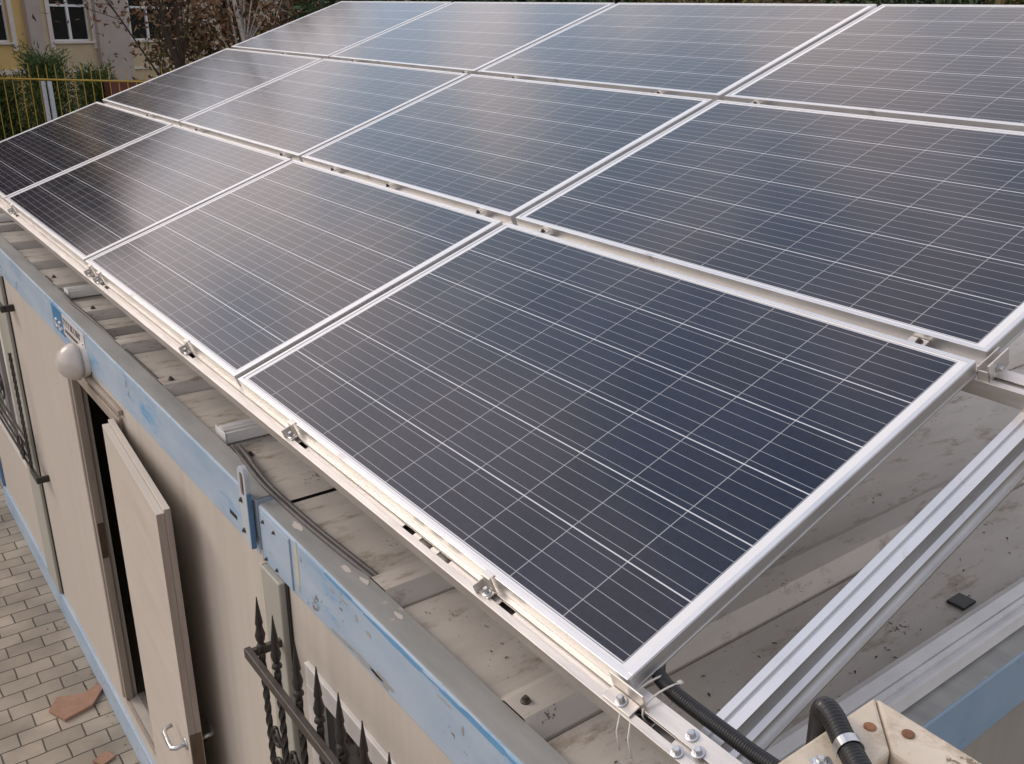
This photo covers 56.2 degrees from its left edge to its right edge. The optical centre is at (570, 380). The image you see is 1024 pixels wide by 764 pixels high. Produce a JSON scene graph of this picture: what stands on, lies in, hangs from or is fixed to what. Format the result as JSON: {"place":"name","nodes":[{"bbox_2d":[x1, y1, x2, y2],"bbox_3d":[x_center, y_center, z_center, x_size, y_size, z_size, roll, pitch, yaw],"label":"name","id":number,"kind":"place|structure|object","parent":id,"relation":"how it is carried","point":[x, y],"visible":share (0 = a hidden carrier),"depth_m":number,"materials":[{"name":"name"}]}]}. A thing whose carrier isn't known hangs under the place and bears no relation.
{"place":"outdoors","nodes":[
{"label":"outdoors","id":0,"kind":"place"},
{"bbox_2d":[0,479,140,763],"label":"paving","id":1,"kind":"structure","parent":0,"point":[39,669],"depth_m":5.89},
{"bbox_2d":[49,683,102,721],"bbox_3d":[-2.923,1.910,5.670,0.304,0.026,0.238,-15,26,-36],"label":"tile shard","id":2,"kind":"object","parent":1,"relation":"on","point":[66,708],"visible":1,"depth_m":5.65,"materials":[{"name":"ceramic"}]},
{"bbox_2d":[92,751,114,763],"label":"tile shard","id":3,"kind":"object","parent":1,"relation":"on","point":[106,757],"visible":1,"depth_m":5.25,"materials":[{"name":"ceramic"}]},
{"bbox_2d":[0,0,510,130],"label":"building","id":4,"kind":"structure","parent":0,"point":[80,40],"depth_m":30.64,"materials":[{"name":"yellow painted plaster"},{"name":"dark glass"},{"name":"white upvc"}]},
{"bbox_2d":[0,0,18,50],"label":"window","id":5,"kind":"structure","parent":4,"relation":"in","point":[4,36],"depth_m":28.16,"materials":[{"name":"white plastic"}]},
{"bbox_2d":[43,0,97,49],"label":"window","id":6,"kind":"structure","parent":4,"relation":"in","point":[77,31],"depth_m":30.18,"materials":[{"name":"white plastic"}]},
{"bbox_2d":[126,0,186,47],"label":"window","id":7,"kind":"structure","parent":4,"relation":"in","point":[146,32],"depth_m":32.90,"materials":[{"name":"white plastic"}]},
{"bbox_2d":[217,0,239,40],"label":"window","id":8,"kind":"structure","parent":4,"relation":"in","point":[217,0],"depth_m":36.65,"materials":[{"name":"white glass"}]},
{"bbox_2d":[275,0,300,23],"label":"window","id":9,"kind":"structure","parent":4,"relation":"in","point":[286,16],"depth_m":39.80,"materials":[{"name":"white glass"}]},
{"bbox_2d":[563,0,1012,5],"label":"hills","id":10,"kind":"structure","parent":0,"point":[772,0],"depth_m":91.96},
{"label":"ground","id":11,"kind":"structure","parent":0,"visible":0},
{"bbox_2d":[0,68,32,140],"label":"conifer","id":12,"kind":"object","parent":11,"relation":"on","point":[6,116],"visible":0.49,"depth_m":21.35,"materials":[{"name":"green plant"}]},
{"bbox_2d":[7,39,80,135],"bbox_3d":[-11.630,-5.978,21.459,1.841,3.184,1.884,-15,26,-36],"label":"conifer","id":13,"kind":"object","parent":11,"relation":"on","point":[33,60],"visible":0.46,"depth_m":21.02,"materials":[{"name":"green plant"}]},
{"bbox_2d":[0,62,170,138],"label":"fence","id":14,"kind":"object","parent":11,"relation":"on","point":[51,98],"visible":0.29,"depth_m":18.04,"materials":[{"name":"metal"}]},
{"bbox_2d":[67,58,117,112],"bbox_3d":[-10.388,-5.707,21.296,1.599,2.851,1.532,-15,26,-36],"label":"conifer","id":15,"kind":"object","parent":11,"relation":"on","point":[89,88],"visible":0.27,"depth_m":20.83,"materials":[{"name":"green plant"}]},
{"bbox_2d":[104,80,147,97],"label":"wall","id":16,"kind":"structure","parent":11,"relation":"on","point":[115,87],"depth_m":20.18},
{"bbox_2d":[22,0,252,80],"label":"leafy tree","id":17,"kind":"object","parent":11,"relation":"on","point":[177,60],"visible":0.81,"depth_m":20.09,"materials":[{"name":"brown plant"}]},
{"bbox_2d":[137,5,225,77],"bbox_3d":[-8.307,-6.621,22.312,3.196,3.975,3.703,-7,22,-21],"label":"leafy tree","id":18,"kind":"object","parent":11,"relation":"on","point":[192,52],"visible":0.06,"depth_m":21.42,"materials":[{"name":"brown plant"}]},
{"bbox_2d":[166,0,321,58],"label":"birch tree","id":19,"kind":"object","parent":11,"relation":"on","point":[256,7],"visible":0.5,"depth_m":20.69,"materials":[{"name":"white plant"}]},
{"bbox_2d":[0,210,517,763],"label":"cabin","id":20,"kind":"object","parent":11,"relation":"on","point":[136,516],"visible":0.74,"depth_m":3.82,"materials":[{"name":"beige paint"}]},
{"bbox_2d":[0,214,12,221],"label":"support frame","id":21,"kind":"object","parent":20,"relation":"on","point":[4,218],"depth_m":6.25,"materials":[{"name":"metal"}]},
{"bbox_2d":[0,330,27,469],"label":"window","id":22,"kind":"structure","parent":20,"relation":"in","point":[9,401],"depth_m":6.58,"materials":[{"name":"black plastic"}]},
{"bbox_2d":[0,302,49,483],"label":"window grille","id":23,"kind":"object","parent":20,"relation":"attached to","point":[22,444],"depth_m":5.88,"materials":[{"name":"black metal"}]},
{"bbox_2d":[51,303,85,347],"bbox_3d":[-2.296,-0.230,4.362,0.010,0.116,0.598,-15,26,-36],"label":"sign","id":24,"kind":"object","parent":20,"relation":"attached to","point":[64,326],"visible":0.91,"depth_m":4.37,"materials":[{"name":"blue plastic"}]},
{"bbox_2d":[55,342,90,379],"bbox_3d":[-2.177,-0.080,4.164,0.121,0.167,0.167,-15,26,-36],"label":"wall lamp","id":25,"kind":"object","parent":20,"relation":"attached to","point":[72,361],"visible":1,"depth_m":4.12,"materials":[{"name":"white plastic"}]},
{"bbox_2d":[63,284,100,297],"bbox_3d":[-1.317,-1.343,5.279,2.956,1.369,0.110,-15,26,-36],"label":"support frame","id":26,"kind":"object","parent":20,"relation":"on","point":[80,291],"visible":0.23,"depth_m":4.68,"materials":[{"name":"metal"}]},
{"bbox_2d":[0,198,742,763],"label":"mounting rail","id":27,"kind":"object","parent":26,"relation":"on","point":[670,736],"visible":0.85,"depth_m":1.86,"materials":[{"name":"metal"}]},
{"bbox_2d":[0,102,172,202],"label":"solar panel","id":28,"kind":"object","parent":27,"relation":"on","point":[29,158],"visible":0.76,"depth_m":5.84,"materials":[{"name":"black glass"}]},
{"bbox_2d":[5,125,291,266],"bbox_3d":[-2.156,-0.981,4.762,0.992,0.035,1.653,-35,37,-26],"label":"solar panel","id":29,"kind":"object","parent":27,"relation":"on","point":[82,213],"visible":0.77,"depth_m":4.62,"materials":[{"name":"black glass"}]},
{"bbox_2d":[85,160,502,385],"bbox_3d":[-1.106,-0.495,3.547,0.992,0.035,1.653,-35,37,-26],"label":"solar panel","id":30,"kind":"object","parent":27,"relation":"on","point":[235,284],"visible":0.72,"depth_m":3.37,"materials":[{"name":"blue glass"}]},
{"bbox_2d":[238,223,976,689],"bbox_3d":[-0.056,-0.008,2.332,0.992,0.035,1.653,-35,37,-26],"label":"solar panel","id":31,"kind":"object","parent":27,"relation":"on","point":[636,475],"visible":0.96,"depth_m":2.07,"materials":[{"name":"glass"}]},
{"bbox_2d":[615,675,683,758],"bbox_3d":[0.124,0.527,1.517,0.121,0.087,0.053,-15,26,-36],"label":"cable tie","id":32,"kind":"object","parent":27,"relation":"attached to","point":[680,683],"visible":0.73,"depth_m":1.50,"materials":[{"name":"white plastic"}]},
{"bbox_2d":[652,664,780,763],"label":"conduit","id":33,"kind":"object","parent":27,"relation":"attached to","point":[724,731],"visible":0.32,"depth_m":1.45,"materials":[{"name":"black plastic"}]},
{"bbox_2d":[45,275,162,384],"bbox_3d":[-2.132,-0.264,4.268,0.045,0.041,2.000,-15,26,-36],"label":"cable","id":34,"kind":"object","parent":20,"relation":"on","point":[95,322],"visible":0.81,"depth_m":4.18,"materials":[{"name":"black rubber"}]},
{"bbox_2d":[102,418,213,763],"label":"door leaf","id":35,"kind":"structure","parent":20,"relation":"in","point":[144,518],"depth_m":3.59,"materials":[{"name":"brown wood"}]},
{"bbox_2d":[215,418,268,443],"bbox_3d":[-0.010,-0.737,3.766,2.956,1.369,0.110,-15,26,-36],"label":"support frame","id":36,"kind":"object","parent":20,"relation":"on","point":[232,432],"visible":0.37,"depth_m":3.17,"materials":[{"name":"metal"}]},
{"bbox_2d":[282,53,760,103],"bbox_3d":[-0.388,-1.470,4.712,0.059,0.073,7.040,-35,37,-26],"label":"mounting rail","id":37,"kind":"object","parent":36,"relation":"on","point":[754,102],"visible":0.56,"depth_m":3.84,"materials":[{"name":"metal"}]},
{"bbox_2d":[231,1,451,58],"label":"solar panel","id":38,"kind":"object","parent":37,"relation":"on","point":[326,32],"visible":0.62,"depth_m":6.76,"materials":[{"name":"blue glass"}]},
{"bbox_2d":[329,2,614,74],"bbox_3d":[-0.636,-2.046,5.649,0.992,0.035,1.653,-35,37,-26],"label":"solar panel","id":39,"kind":"object","parent":37,"relation":"on","point":[468,38],"visible":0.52,"depth_m":5.53,"materials":[{"name":"blue glass"}]},
{"bbox_2d":[477,3,876,101],"bbox_3d":[0.414,-1.560,4.434,0.992,0.035,1.653,-35,37,-26],"label":"solar panel","id":40,"kind":"object","parent":37,"relation":"on","point":[714,52],"visible":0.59,"depth_m":4.28,"materials":[{"name":"blue glass"}]},
{"bbox_2d":[724,4,1023,131],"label":"solar panel","id":41,"kind":"object","parent":37,"relation":"on","point":[963,65],"visible":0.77,"depth_m":3.39,"materials":[{"name":"blue glass"}]},
{"bbox_2d":[146,114,1023,410],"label":"mounting rail","id":42,"kind":"object","parent":36,"relation":"on","point":[1004,386],"visible":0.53,"depth_m":1.93,"materials":[{"name":"metal"}]},
{"bbox_2d":[102,48,321,126],"bbox_3d":[-2.446,-2.000,6.420,0.992,0.035,1.653,-35,37,-26],"label":"solar panel","id":43,"kind":"object","parent":42,"relation":"on","point":[176,96],"visible":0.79,"depth_m":6.31,"materials":[{"name":"blue glass"}]},
{"bbox_2d":[180,59,467,161],"bbox_3d":[-1.396,-1.514,5.205,0.992,0.035,1.653,-35,37,-26],"label":"solar panel","id":44,"kind":"object","parent":42,"relation":"on","point":[297,114],"visible":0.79,"depth_m":5.08,"materials":[{"name":"blue glass"}]},
{"bbox_2d":[301,74,712,224],"bbox_3d":[-0.346,-1.027,3.990,0.992,0.035,1.653,-35,37,-26],"label":"solar panel","id":45,"kind":"object","parent":42,"relation":"on","point":[505,150],"visible":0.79,"depth_m":3.83,"materials":[{"name":"blue glass"}]},
{"bbox_2d":[515,100,1023,362],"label":"solar panel","id":46,"kind":"object","parent":42,"relation":"on","point":[904,229],"visible":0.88,"depth_m":2.65,"materials":[{"name":"blue glass"}]},
{"bbox_2d":[977,347,1008,382],"bbox_3d":[0.867,-0.025,1.947,0.080,0.064,0.037,-35,37,-26],"label":"end bracket","id":47,"kind":"object","parent":42,"relation":"attached to","point":[993,365],"visible":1,"depth_m":1.93,"materials":[{"name":"metal"}]},
{"bbox_2d":[272,0,420,19],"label":"leafy tree","id":48,"kind":"object","parent":11,"relation":"on","point":[311,8],"visible":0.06,"depth_m":19.76,"materials":[{"name":"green plant"}]},
{"bbox_2d":[403,0,645,3],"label":"leafy tree","id":49,"kind":"object","parent":11,"relation":"on","point":[605,1],"visible":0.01,"depth_m":25.94,"materials":[{"name":"green plant"}]},
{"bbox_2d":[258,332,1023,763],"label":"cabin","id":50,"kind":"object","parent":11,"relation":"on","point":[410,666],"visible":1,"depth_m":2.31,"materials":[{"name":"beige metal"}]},
{"bbox_2d":[231,444,384,590],"bbox_3d":[-0.771,0.364,2.704,0.077,0.045,1.095,-15,26,-36],"label":"cable","id":51,"kind":"object","parent":50,"relation":"on","point":[298,514],"visible":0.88,"depth_m":2.63,"materials":[{"name":"black rubber"}]},
{"bbox_2d":[244,597,391,763],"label":"window grille","id":52,"kind":"object","parent":50,"relation":"attached to","point":[286,703],"depth_m":2.51,"materials":[{"name":"black metal"}]},
{"bbox_2d":[304,661,394,763],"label":"window","id":53,"kind":"structure","parent":50,"relation":"in","point":[377,755],"depth_m":2.57,"materials":[{"name":"white plastic"}]},
{"bbox_2d":[425,498,1010,763],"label":"roof debris","id":54,"kind":"object","parent":50,"relation":"on","point":[773,642],"visible":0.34,"depth_m":2.17,"materials":[{"name":"brown plant"}]},
{"bbox_2d":[700,410,1023,763],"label":"support frame","id":55,"kind":"object","parent":50,"relation":"on","point":[779,692],"depth_m":1.74,"materials":[{"name":"metal"}]},
{"bbox_2d":[778,699,980,763],"bbox_3d":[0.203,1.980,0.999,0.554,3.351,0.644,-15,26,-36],"label":"junction box","id":56,"kind":"object","parent":50,"relation":"on","point":[886,734],"visible":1,"depth_m":0.75,"materials":[{"name":"beige paint"}]},
{"bbox_2d":[809,732,864,763],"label":"pipe clip","id":57,"kind":"object","parent":56,"relation":"attached to","point":[840,741],"visible":1,"depth_m":0.72,"materials":[{"name":"metal"}]},
{"bbox_2d":[805,696,871,763],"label":"conduit","id":58,"kind":"object","parent":56,"relation":"attached to","point":[828,715],"visible":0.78,"depth_m":0.74,"materials":[{"name":"black plastic"}]},
{"bbox_2d":[946,593,975,610],"bbox_3d":[0.971,0.549,2.378,0.060,0.008,0.048,-15,26,-36],"label":"rubber pad","id":59,"kind":"object","parent":50,"relation":"on","point":[961,601],"visible":1,"depth_m":2.37,"materials":[{"name":"black rubber"}]},
{"bbox_2d":[609,0,844,3],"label":"leafy tree","id":60,"kind":"object","parent":11,"relation":"on","point":[745,1],"visible":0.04,"depth_m":27.12,"materials":[{"name":"green plant"}]},
{"bbox_2d":[802,0,1023,6],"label":"leafy tree","id":61,"kind":"object","parent":11,"relation":"on","point":[959,2],"visible":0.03,"depth_m":26.82,"materials":[{"name":"green plant"}]},
{"bbox_2d":[978,0,1023,4],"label":"leafy tree","id":62,"kind":"object","parent":11,"relation":"on","point":[999,2],"visible":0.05,"depth_m":26.21,"materials":[{"name":"green plant"}]}
]}

